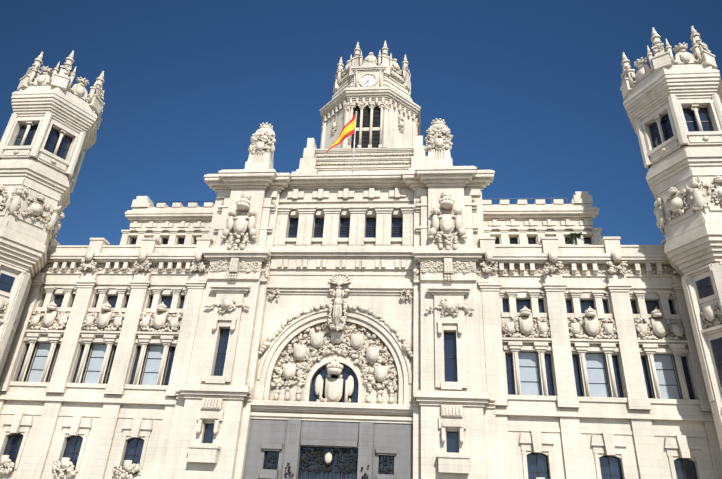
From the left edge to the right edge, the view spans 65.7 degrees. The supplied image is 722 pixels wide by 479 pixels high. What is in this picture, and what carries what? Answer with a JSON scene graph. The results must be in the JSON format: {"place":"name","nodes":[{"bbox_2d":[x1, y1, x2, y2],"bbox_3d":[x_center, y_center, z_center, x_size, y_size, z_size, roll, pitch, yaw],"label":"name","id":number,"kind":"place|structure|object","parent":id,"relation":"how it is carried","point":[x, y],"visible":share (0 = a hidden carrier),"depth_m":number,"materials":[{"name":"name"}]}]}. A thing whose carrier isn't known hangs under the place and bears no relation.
{"place":"outdoors","nodes":[
{"label":"outdoors","id":0,"kind":"place"},
{"bbox_2d":[0,0,721,244],"label":"sky","id":1,"kind":"structure","parent":0,"point":[528,92],"materials":[{"name":"blue"}]},
{"label":"ground","id":2,"kind":"structure","parent":0,"visible":0},
{"bbox_2d":[243,419,412,478],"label":"entrance wall","id":3,"kind":"structure","parent":2,"relation":"on","point":[288,439],"depth_m":51.40,"materials":[{"name":"grey stone"}]},
{"bbox_2d":[0,41,721,478],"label":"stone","id":4,"kind":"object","parent":2,"relation":"on","point":[502,433],"visible":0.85,"depth_m":56.22,"materials":[{"name":"beige stone"}]},
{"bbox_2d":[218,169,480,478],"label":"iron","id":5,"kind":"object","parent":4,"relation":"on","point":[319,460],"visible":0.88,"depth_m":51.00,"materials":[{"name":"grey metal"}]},
{"bbox_2d":[28,343,679,398],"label":"window blinds","id":6,"kind":"object","parent":4,"relation":"on","point":[666,378],"visible":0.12,"depth_m":53.12,"materials":[{"name":"white fabric"}]},
{"bbox_2d":[352,111,356,172],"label":"pole","id":7,"kind":"object","parent":4,"relation":"on","point":[354,141],"visible":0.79,"depth_m":68.21,"materials":[{"name":"white metal"}]},
{"bbox_2d":[326,129,354,152],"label":"flag","id":8,"kind":"object","parent":7,"relation":"attached to","point":[347,135],"visible":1,"depth_m":68.95,"materials":[{"name":"red fabric"}]},
{"bbox_2d":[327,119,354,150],"bbox_3d":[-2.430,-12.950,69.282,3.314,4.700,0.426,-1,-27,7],"label":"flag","id":9,"kind":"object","parent":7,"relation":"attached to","point":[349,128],"visible":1,"depth_m":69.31,"materials":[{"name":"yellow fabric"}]},
{"bbox_2d":[0,26,721,478],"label":"ornament","id":10,"kind":"object","parent":4,"relation":"on","point":[360,348],"visible":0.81,"depth_m":56.82,"materials":[{"name":"stone"}]},
{"bbox_2d":[0,108,721,478],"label":"glass","id":11,"kind":"object","parent":4,"relation":"on","point":[540,464],"visible":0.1,"depth_m":54.20,"materials":[{"name":"black glass"}]},
{"bbox_2d":[0,75,721,478],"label":"frames","id":12,"kind":"structure","parent":4,"relation":"on","point":[344,365],"depth_m":54.35,"materials":[{"name":"grey metal"}]},
{"bbox_2d":[351,106,380,147],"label":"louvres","id":13,"kind":"object","parent":4,"relation":"on","point":[376,123],"visible":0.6,"depth_m":87.50,"materials":[{"name":"grey"}]},
{"bbox_2d":[361,74,375,85],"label":"clock","id":14,"kind":"object","parent":4,"relation":"on","point":[370,78],"visible":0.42,"depth_m":91.05,"materials":[{"name":"white"}]},
{"bbox_2d":[566,232,584,244],"bbox_3d":[23.526,1.061,61.009,1.762,3.921,2.532,0,-27,6],"label":"palm","id":15,"kind":"object","parent":4,"relation":"on","point":[574,236],"visible":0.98,"depth_m":61.44,"materials":[{"name":"green plant"}]}
]}

